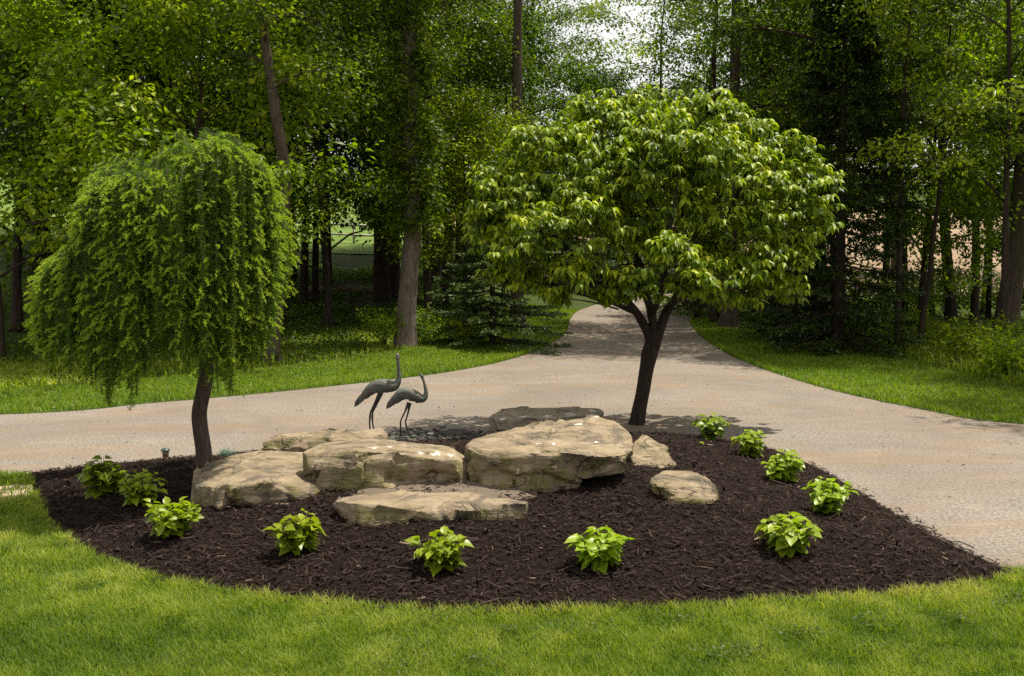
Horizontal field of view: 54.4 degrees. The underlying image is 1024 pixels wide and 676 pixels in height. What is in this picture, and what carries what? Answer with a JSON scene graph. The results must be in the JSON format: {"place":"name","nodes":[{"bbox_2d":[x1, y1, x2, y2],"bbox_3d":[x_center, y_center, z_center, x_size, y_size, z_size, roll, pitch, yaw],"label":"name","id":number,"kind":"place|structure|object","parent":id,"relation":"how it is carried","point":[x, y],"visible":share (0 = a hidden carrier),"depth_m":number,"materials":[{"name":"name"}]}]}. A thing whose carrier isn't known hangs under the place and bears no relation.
{"place":"outdoors","nodes":[
{"label":"outdoors","id":0,"kind":"place"},
{"bbox_2d":[0,167,421,253],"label":"meadow","id":1,"kind":"structure","parent":0,"point":[347,245],"depth_m":52.14,"materials":[{"name":"green plant"}]},
{"bbox_2d":[0,303,577,413],"bbox_3d":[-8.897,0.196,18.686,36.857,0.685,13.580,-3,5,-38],"label":"lawn","id":2,"kind":"structure","parent":0,"point":[88,407],"depth_m":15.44,"materials":[{"name":"green plant"}]},
{"bbox_2d":[363,0,451,347],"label":"tree","id":3,"kind":"object","parent":2,"relation":"on","point":[409,20],"visible":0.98,"depth_m":21.04,"materials":[{"name":"green plant"}]},
{"bbox_2d":[445,315,486,345],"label":"bush","id":4,"kind":"object","parent":2,"relation":"on","point":[469,332],"visible":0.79,"depth_m":21.93,"materials":[{"name":"green plant"}]},
{"bbox_2d":[417,219,574,355],"bbox_3d":[-0.373,-1.132,22.181,3.834,3.347,3.863,1,4,19],"label":"spruce","id":5,"kind":"object","parent":2,"relation":"on","point":[494,301],"visible":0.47,"depth_m":21.93,"materials":[{"name":"green plant"}]},
{"bbox_2d":[508,0,526,323],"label":"tree","id":6,"kind":"object","parent":2,"relation":"on","point":[517,63],"visible":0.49,"depth_m":27.90,"materials":[{"name":"brown plant"}]},
{"bbox_2d":[354,353,400,428],"bbox_3d":[-1.435,0.628,10.668,0.502,0.938,0.168,1,4,11],"label":"crane statue","id":7,"kind":"object","parent":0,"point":[380,387],"visible":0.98,"depth_m":10.62,"materials":[{"name":"grey metal"}]},
{"bbox_2d":[386,372,427,439],"bbox_3d":[-1.108,0.724,10.516,0.447,0.733,0.128,0,4,0],"label":"crane statue","id":8,"kind":"object","parent":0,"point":[405,393],"visible":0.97,"depth_m":10.48,"materials":[{"name":"grey metal"}]},
{"bbox_2d":[386,426,503,440],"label":"slate gravel","id":9,"kind":"structure","parent":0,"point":[440,435],"depth_m":10.52,"materials":[{"name":"grey gravel"}]},
{"bbox_2d":[2,0,1015,184],"label":"sky","id":10,"kind":"structure","parent":0,"point":[623,9],"materials":[{"name":"white"}]},
{"bbox_2d":[0,284,1023,569],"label":"driveway","id":11,"kind":"structure","parent":0,"point":[906,466],"depth_m":11.88,"materials":[{"name":"beige concrete"}]},
{"bbox_2d":[0,168,1023,423],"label":"ground","id":12,"kind":"structure","parent":0,"point":[346,262],"depth_m":32.74,"materials":[{"name":"green plant"}]},
{"bbox_2d":[0,0,184,360],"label":"understory tree","id":13,"kind":"object","parent":12,"relation":"on","point":[68,45],"visible":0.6,"depth_m":18.15,"materials":[{"name":"green plant"}]},
{"bbox_2d":[0,0,186,331],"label":"understory tree","id":14,"kind":"object","parent":12,"relation":"on","point":[16,299],"visible":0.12,"depth_m":21.56,"materials":[{"name":"green plant"}]},
{"bbox_2d":[0,1,226,302],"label":"understory tree","id":15,"kind":"object","parent":12,"relation":"on","point":[36,259],"visible":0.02,"depth_m":26.82,"materials":[{"name":"green plant"}]},
{"bbox_2d":[3,0,338,181],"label":"understory tree","id":16,"kind":"object","parent":12,"relation":"on","point":[179,77],"visible":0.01,"depth_m":26.46,"materials":[{"name":"green plant"}]},
{"bbox_2d":[0,0,367,331],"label":"understory tree","id":17,"kind":"object","parent":12,"relation":"on","point":[191,131],"visible":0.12,"depth_m":22.57,"materials":[{"name":"green plant"}]},
{"bbox_2d":[0,0,385,259],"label":"understory tree","id":18,"kind":"object","parent":12,"relation":"on","point":[175,24],"visible":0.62,"depth_m":18.72,"materials":[{"name":"green plant"}]},
{"bbox_2d":[52,0,418,183],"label":"tree","id":19,"kind":"object","parent":12,"relation":"on","point":[152,81],"visible":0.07,"depth_m":24.47,"materials":[{"name":"green plant"}]},
{"bbox_2d":[0,260,485,364],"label":"ground cover","id":20,"kind":"object","parent":12,"relation":"on","point":[303,330],"visible":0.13,"depth_m":25.98,"materials":[{"name":"green plant"}]},
{"bbox_2d":[0,295,508,388],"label":"rough grass","id":21,"kind":"structure","parent":12,"relation":"on","point":[33,373],"depth_m":17.95,"materials":[{"name":"green plant"}]},
{"bbox_2d":[151,0,403,364],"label":"tree","id":22,"kind":"object","parent":12,"relation":"on","point":[260,24],"visible":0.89,"depth_m":18.30,"materials":[{"name":"green plant"}]},
{"bbox_2d":[170,0,450,304],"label":"understory tree","id":23,"kind":"object","parent":12,"relation":"on","point":[303,295],"visible":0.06,"depth_m":30.35,"materials":[{"name":"green plant"}]},
{"bbox_2d":[270,0,379,303],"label":"tree","id":24,"kind":"object","parent":12,"relation":"on","point":[315,275],"visible":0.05,"depth_m":30.76,"materials":[{"name":"green plant"}]},
{"bbox_2d":[200,0,467,326],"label":"understory tree","id":25,"kind":"object","parent":12,"relation":"on","point":[361,28],"visible":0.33,"depth_m":24.48,"materials":[{"name":"green plant"}]},
{"bbox_2d":[355,300,405,345],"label":"bush","id":26,"kind":"object","parent":12,"relation":"on","point":[376,321],"visible":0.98,"depth_m":21.28,"materials":[{"name":"green plant"}]},
{"bbox_2d":[320,0,452,301],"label":"tree","id":27,"kind":"object","parent":12,"relation":"on","point":[381,289],"visible":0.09,"depth_m":31.33,"materials":[{"name":"green plant"}]},
{"bbox_2d":[307,73,468,219],"bbox_3d":[-4.537,-6.496,36.493,6.960,8.965,8.002,0,4,-7],"label":"understory tree","id":28,"kind":"object","parent":12,"relation":"on","point":[350,166],"visible":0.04,"depth_m":35.21,"materials":[{"name":"green plant"}]},
{"bbox_2d":[317,0,511,324],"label":"tree","id":29,"kind":"object","parent":12,"relation":"on","point":[427,281],"visible":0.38,"depth_m":25.42,"materials":[{"name":"green plant"}]},
{"bbox_2d":[337,0,501,297],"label":"tree","id":30,"kind":"object","parent":12,"relation":"on","point":[395,273],"visible":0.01,"depth_m":32.17,"materials":[{"name":"green plant"}]},
{"bbox_2d":[324,0,548,309],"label":"understory tree","id":31,"kind":"object","parent":12,"relation":"on","point":[493,68],"visible":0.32,"depth_m":28.45,"materials":[{"name":"green plant"}]},
{"bbox_2d":[416,312,459,344],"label":"bush","id":32,"kind":"object","parent":12,"relation":"on","point":[426,333],"visible":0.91,"depth_m":21.61,"materials":[{"name":"green plant"}]},
{"bbox_2d":[352,0,558,282],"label":"tree","id":33,"kind":"object","parent":12,"relation":"on","point":[438,268],"visible":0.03,"depth_m":36.73,"materials":[{"name":"green plant"}]},
{"bbox_2d":[358,83,565,324],"bbox_3d":[-1.311,-3.389,26.558,5.709,6.263,6.490,-2,4,-28],"label":"understory tree","id":34,"kind":"object","parent":12,"relation":"on","point":[469,151],"visible":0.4,"depth_m":25.15,"materials":[{"name":"green plant"}]},
{"bbox_2d":[424,0,565,289],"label":"tree","id":35,"kind":"object","parent":12,"relation":"on","point":[452,276],"visible":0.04,"depth_m":35.31,"materials":[{"name":"green plant"}]},
{"bbox_2d":[418,0,592,278],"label":"tree","id":36,"kind":"object","parent":12,"relation":"on","point":[543,25],"visible":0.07,"depth_m":38.63,"materials":[{"name":"green plant"}]},
{"bbox_2d":[444,0,577,157],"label":"tree","id":37,"kind":"object","parent":12,"relation":"on","point":[548,34],"visible":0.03,"depth_m":47.31,"materials":[{"name":"green plant"}]},
{"bbox_2d":[12,430,1017,615],"bbox_3d":[-0.671,1.083,7.908,7.164,0.301,5.656,0,4,0],"label":"mulch bed","id":38,"kind":"object","parent":12,"relation":"on","point":[494,551],"visible":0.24,"depth_m":5.93,"materials":[{"name":"brown wood"}]},
{"bbox_2d":[76,455,126,499],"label":"young shrub","id":39,"kind":"object","parent":38,"relation":"on","point":[102,480],"visible":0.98,"depth_m":7.42,"materials":[{"name":"green plant"}]},
{"bbox_2d":[117,468,167,506],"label":"young shrub","id":40,"kind":"object","parent":38,"relation":"on","point":[137,493],"visible":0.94,"depth_m":7.00,"materials":[{"name":"green plant"}]},
{"bbox_2d":[19,125,302,468],"bbox_3d":[-2.753,-0.281,7.817,2.136,2.794,2.330,-1,4,-17],"label":"weeping larch","id":41,"kind":"object","parent":38,"relation":"on","point":[231,272],"visible":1,"depth_m":7.05,"materials":[{"name":"green plant"}]},
{"bbox_2d":[143,496,203,538],"bbox_3d":[-2.148,1.134,6.325,0.338,0.290,0.414,-2,4,-32],"label":"young shrub","id":42,"kind":"object","parent":38,"relation":"on","point":[171,523],"visible":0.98,"depth_m":6.27,"materials":[{"name":"green plant"}]},
{"bbox_2d":[190,448,322,509],"bbox_3d":[-1.797,1.077,7.294,1.051,0.345,1.190,0,4,0],"label":"boulder","id":43,"kind":"object","parent":38,"relation":"on","point":[260,477],"visible":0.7,"depth_m":6.93,"materials":[{"name":"stone"}]},
{"bbox_2d":[262,432,312,450],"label":"boulder","id":44,"kind":"object","parent":38,"relation":"on","point":[279,442],"visible":0.41,"depth_m":9.36,"materials":[{"name":"stone"}]},
{"bbox_2d":[262,508,325,555],"bbox_3d":[-1.286,1.159,5.910,0.293,0.257,0.343,3,5,43],"label":"young shrub","id":45,"kind":"object","parent":38,"relation":"on","point":[294,536],"visible":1,"depth_m":5.86,"materials":[{"name":"green plant"}]},
{"bbox_2d":[291,428,388,451],"bbox_3d":[-1.381,0.905,8.010,0.763,0.327,0.358,0,4,0],"label":"boulder","id":46,"kind":"object","parent":38,"relation":"on","point":[303,443],"visible":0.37,"depth_m":7.99,"materials":[{"name":"stone"}]},
{"bbox_2d":[303,438,467,490],"bbox_3d":[-0.874,0.969,7.188,1.266,0.405,0.738,0,4,0],"label":"boulder","id":47,"kind":"object","parent":38,"relation":"on","point":[356,464],"visible":0.62,"depth_m":6.92,"materials":[{"name":"stone"}]},
{"bbox_2d":[332,489,527,526],"bbox_3d":[-0.527,1.136,6.483,1.270,0.203,0.510,0,4,0],"label":"rock","id":48,"kind":"object","parent":38,"relation":"on","point":[400,505],"visible":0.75,"depth_m":6.31,"materials":[{"name":"stone"}]},
{"bbox_2d":[405,526,474,576],"bbox_3d":[-0.405,1.201,5.630,0.330,0.267,0.333,-2,4,-33],"label":"young shrub","id":49,"kind":"object","parent":38,"relation":"on","point":[440,553],"visible":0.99,"depth_m":5.57,"materials":[{"name":"green plant"}]},
{"bbox_2d":[350,480,536,498],"bbox_3d":[-0.475,1.032,6.903,1.284,0.083,0.586,0,4,0],"label":"rock","id":50,"kind":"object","parent":38,"relation":"on","point":[491,490],"depth_m":6.78,"materials":[{"name":"beige stone"}]},
{"bbox_2d":[464,414,632,491],"bbox_3d":[0.274,0.882,7.291,1.240,0.501,1.116,0,4,0],"label":"boulder","id":51,"kind":"object","parent":38,"relation":"on","point":[536,456],"visible":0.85,"depth_m":6.87,"materials":[{"name":"stone"}]},
{"bbox_2d":[564,525,634,573],"bbox_3d":[0.495,1.202,5.642,0.390,0.243,0.349,-3,4,-34],"label":"young shrub","id":52,"kind":"object","parent":38,"relation":"on","point":[599,551],"visible":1,"depth_m":5.59,"materials":[{"name":"green plant"}]},
{"bbox_2d":[627,434,675,467],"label":"boulder","id":53,"kind":"object","parent":38,"relation":"on","point":[647,449],"visible":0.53,"depth_m":7.78,"materials":[{"name":"stone"}]},
{"bbox_2d":[649,470,718,504],"bbox_3d":[1.167,1.073,6.847,0.466,0.247,0.552,0,4,0],"label":"boulder","id":54,"kind":"object","parent":38,"relation":"on","point":[686,487],"visible":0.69,"depth_m":6.70,"materials":[{"name":"stone"}]},
{"bbox_2d":[691,412,731,439],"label":"young shrub","id":55,"kind":"object","parent":38,"relation":"on","point":[712,429],"visible":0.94,"depth_m":9.84,"materials":[{"name":"green plant"}]},
{"bbox_2d":[730,429,765,458],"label":"young shrub","id":56,"kind":"object","parent":38,"relation":"on","point":[750,444],"visible":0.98,"depth_m":8.92,"materials":[{"name":"green plant"}]},
{"bbox_2d":[761,449,804,481],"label":"young shrub","id":57,"kind":"object","parent":38,"relation":"on","point":[786,469],"visible":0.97,"depth_m":7.77,"materials":[{"name":"green plant"}]},
{"bbox_2d":[754,511,822,557],"bbox_3d":[1.623,1.161,5.882,0.338,0.269,0.417,-2,4,-30],"label":"young shrub","id":58,"kind":"object","parent":38,"relation":"on","point":[789,538],"visible":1,"depth_m":5.83,"materials":[{"name":"green plant"}]},
{"bbox_2d":[801,476,858,515],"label":"young shrub","id":59,"kind":"object","parent":38,"relation":"on","point":[824,498],"visible":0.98,"depth_m":6.75,"materials":[{"name":"green plant"}]},
{"bbox_2d":[428,0,632,301],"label":"understory tree","id":60,"kind":"object","parent":12,"relation":"on","point":[545,53],"visible":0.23,"depth_m":31.42,"materials":[{"name":"green plant"}]},
{"bbox_2d":[474,0,629,208],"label":"tree","id":61,"kind":"object","parent":12,"relation":"on","point":[577,37],"visible":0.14,"depth_m":48.30,"materials":[{"name":"green plant"}]},
{"bbox_2d":[544,181,616,294],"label":"tree","id":62,"kind":"object","parent":12,"relation":"on","point":[595,255],"visible":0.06,"depth_m":41.03,"materials":[{"name":"green plant"}]},
{"bbox_2d":[529,56,661,254],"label":"understory tree","id":63,"kind":"object","parent":12,"relation":"on","point":[595,86],"visible":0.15,"depth_m":44.41,"materials":[{"name":"green plant"}]},
{"bbox_2d":[593,157,678,288],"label":"tree","id":64,"kind":"object","parent":12,"relation":"on","point":[632,255],"visible":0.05,"depth_m":43.18,"materials":[{"name":"green plant"}]},
{"bbox_2d":[553,0,730,262],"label":"tree","id":65,"kind":"object","parent":12,"relation":"on","point":[654,55],"visible":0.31,"depth_m":47.00,"materials":[{"name":"green plant"}]},
{"bbox_2d":[599,69,708,240],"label":"understory tree","id":66,"kind":"object","parent":12,"relation":"on","point":[678,82],"visible":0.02,"depth_m":46.63,"materials":[{"name":"green plant"}]},
{"bbox_2d":[636,0,759,132],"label":"tree","id":67,"kind":"object","parent":12,"relation":"on","point":[669,53],"visible":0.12,"depth_m":45.84,"materials":[{"name":"green plant"}]},
{"bbox_2d":[667,1,879,245],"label":"understory tree","id":68,"kind":"object","parent":12,"relation":"on","point":[701,58],"visible":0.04,"depth_m":33.56,"materials":[{"name":"green plant"}]},
{"bbox_2d":[658,0,889,303],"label":"tree","id":69,"kind":"object","parent":12,"relation":"on","point":[761,62],"visible":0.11,"depth_m":30.67,"materials":[{"name":"green plant"}]},
{"bbox_2d":[741,193,850,341],"bbox_3d":[7.122,-1.760,24.522,3.030,4.224,2.934,3,5,42],"label":"spruce","id":70,"kind":"object","parent":12,"relation":"on","point":[813,309],"visible":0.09,"depth_m":24.44,"materials":[{"name":"green plant"}]},
{"bbox_2d":[664,0,953,335],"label":"tree","id":71,"kind":"object","parent":12,"relation":"on","point":[727,26],"visible":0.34,"depth_m":25.33,"materials":[{"name":"green plant"}]},
{"bbox_2d":[631,286,1023,367],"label":"ground cover","id":72,"kind":"object","parent":12,"relation":"on","point":[938,312],"visible":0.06,"depth_m":33.07,"materials":[{"name":"green plant"}]},
{"bbox_2d":[736,0,930,357],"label":"spruce","id":73,"kind":"object","parent":12,"relation":"on","point":[831,105],"visible":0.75,"depth_m":20.97,"materials":[{"name":"green plant"}]},
{"bbox_2d":[713,0,993,325],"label":"understory tree","id":74,"kind":"object","parent":12,"relation":"on","point":[790,90],"visible":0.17,"depth_m":25.41,"materials":[{"name":"green plant"}]},
{"bbox_2d":[845,311,893,339],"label":"bush","id":75,"kind":"object","parent":12,"relation":"on","point":[870,328],"visible":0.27,"depth_m":23.15,"materials":[{"name":"green plant"}]},
{"bbox_2d":[845,261,894,309],"bbox_3d":[10.931,-1.569,31.425,2.502,2.241,2.442,3,5,39],"label":"bush","id":76,"kind":"object","parent":12,"relation":"on","point":[864,278],"visible":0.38,"depth_m":31.13,"materials":[{"name":"green plant"}]},
{"bbox_2d":[808,3,966,317],"bbox_3d":[12.089,-7.137,31.239,5.334,13.276,5.048,-3,5,-41],"label":"tree","id":77,"kind":"object","parent":12,"relation":"on","point":[904,259],"visible":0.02,"depth_m":31.27,"materials":[{"name":"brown plant"}]},
{"bbox_2d":[769,0,1023,348],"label":"understory tree","id":78,"kind":"object","parent":12,"relation":"on","point":[959,60],"visible":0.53,"depth_m":20.81,"materials":[{"name":"green plant"}]},
{"bbox_2d":[791,0,1023,321],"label":"understory tree","id":79,"kind":"object","parent":12,"relation":"on","point":[937,272],"visible":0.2,"depth_m":25.81,"materials":[{"name":"green plant"}]},
{"bbox_2d":[887,278,944,316],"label":"bush","id":80,"kind":"object","parent":12,"relation":"on","point":[930,301],"visible":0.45,"depth_m":30.70,"materials":[{"name":"green plant"}]},
{"bbox_2d":[833,0,1023,336],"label":"understory tree","id":81,"kind":"object","parent":12,"relation":"on","point":[1010,41],"visible":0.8,"depth_m":20.20,"materials":[{"name":"green plant"}]},
{"bbox_2d":[838,0,1023,340],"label":"tree","id":82,"kind":"object","parent":12,"relation":"on","point":[923,312],"visible":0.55,"depth_m":21.84,"materials":[{"name":"green plant"}]},
{"bbox_2d":[918,279,968,314],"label":"bush","id":83,"kind":"object","parent":12,"relation":"on","point":[943,301],"visible":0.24,"depth_m":32.16,"materials":[{"name":"green plant"}]},
{"bbox_2d":[920,316,977,346],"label":"bush","id":84,"kind":"object","parent":12,"relation":"on","point":[934,332],"visible":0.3,"depth_m":21.62,"materials":[{"name":"green plant"}]},
{"bbox_2d":[887,0,1020,326],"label":"tree","id":85,"kind":"object","parent":12,"relation":"on","point":[974,307],"visible":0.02,"depth_m":29.23,"materials":[{"name":"brown plant"}]},
{"bbox_2d":[902,2,1023,279],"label":"understory tree","id":86,"kind":"object","parent":12,"relation":"on","point":[956,191],"visible":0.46,"depth_m":23.71,"materials":[{"name":"green plant"}]},
{"bbox_2d":[904,0,1023,257],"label":"understory tree","id":87,"kind":"object","parent":12,"relation":"on","point":[1001,172],"visible":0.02,"depth_m":29.21,"materials":[{"name":"green plant"}]},
{"bbox_2d":[927,312,1001,357],"bbox_3d":[8.939,0.015,19.593,1.292,1.051,1.385,-1,4,-13],"label":"bush","id":88,"kind":"object","parent":12,"relation":"on","point":[951,339],"visible":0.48,"depth_m":19.59,"materials":[{"name":"green plant"}]},
{"bbox_2d":[918,0,1023,334],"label":"tree","id":89,"kind":"object","parent":12,"relation":"on","point":[1016,260],"visible":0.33,"depth_m":22.68,"materials":[{"name":"brown plant"}]},
{"bbox_2d":[923,1,1018,323],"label":"tree","id":90,"kind":"object","parent":12,"relation":"on","point":[951,309],"visible":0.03,"depth_m":30.23,"materials":[{"name":"brown plant"}]},
{"bbox_2d":[925,0,1019,319],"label":"tree","id":91,"kind":"object","parent":12,"relation":"on","point":[988,303],"visible":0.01,"depth_m":31.32,"materials":[{"name":"brown plant"}]},
{"bbox_2d":[957,277,999,315],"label":"bush","id":92,"kind":"object","parent":12,"relation":"on","point":[982,301],"visible":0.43,"depth_m":31.82,"materials":[{"name":"green plant"}]},
{"bbox_2d":[953,325,1021,366],"bbox_3d":[8.776,0.184,18.483,1.057,0.860,1.133,4,5,44],"label":"bush","id":93,"kind":"object","parent":12,"relation":"on","point":[973,350],"visible":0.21,"depth_m":18.53,"materials":[{"name":"green plant"}]},
{"bbox_2d":[963,76,1023,129],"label":"tree","id":94,"kind":"object","parent":12,"relation":"on","point":[1001,92],"visible":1,"depth_m":16.31,"materials":[{"name":"green plant"}]},
{"bbox_2d":[966,325,1023,379],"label":"bush","id":95,"kind":"object","parent":12,"relation":"on","point":[1000,358],"visible":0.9,"depth_m":16.46,"materials":[{"name":"green plant"}]},
{"bbox_2d":[985,310,1023,344],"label":"bush","id":96,"kind":"object","parent":12,"relation":"on","point":[1019,328],"visible":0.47,"depth_m":20.16,"materials":[{"name":"green plant"}]},
{"bbox_2d":[0,468,1023,675],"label":"lawn","id":97,"kind":"structure","parent":0,"point":[489,637],"depth_m":4.77,"materials":[{"name":"green plant"}]},
{"bbox_2d":[0,536,1023,672],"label":"clover","id":98,"kind":"object","parent":97,"relation":"on","point":[576,623],"visible":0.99,"depth_m":4.76,"materials":[{"name":"green plant"}]},
{"bbox_2d":[488,406,603,432],"bbox_3d":[0.389,0.971,11.221,1.318,0.332,0.629,0,4,0],"label":"boulder","id":99,"kind":"object","parent":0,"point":[506,419],"visible":0.5,"depth_m":11.01,"materials":[{"name":"stone"}]},
{"bbox_2d":[459,81,846,424],"bbox_3d":[1.629,-0.943,11.315,4.473,4.112,3.285,0,4,0],"label":"dogwood tree","id":100,"kind":"object","parent":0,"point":[689,182],"visible":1,"depth_m":10.83,"materials":[{"name":"green plant"}]},
{"bbox_2d":[644,209,1023,296],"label":"field","id":101,"kind":"structure","parent":0,"point":[955,256],"depth_m":54.73,"materials":[{"name":"soil"}]},
{"bbox_2d":[688,315,1023,423],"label":"lawn","id":102,"kind":"structure","parent":0,"point":[963,416],"depth_m":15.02,"materials":[{"name":"green plant"}]},
{"bbox_2d":[613,0,786,321],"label":"tree","id":103,"kind":"object","parent":102,"relation":"on","point":[713,316],"visible":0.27,"depth_m":30.04,"materials":[{"name":"green plant"}]},
{"bbox_2d":[617,0,835,327],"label":"tree","id":104,"kind":"object","parent":102,"relation":"on","point":[729,317],"visible":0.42,"depth_m":28.83,"materials":[{"name":"brown plant"}]},
{"bbox_2d":[752,303,1023,386],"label":"tall grass","id":105,"kind":"structure","parent":0,"point":[929,352],"depth_m":20.21,"materials":[{"name":"green plant"}]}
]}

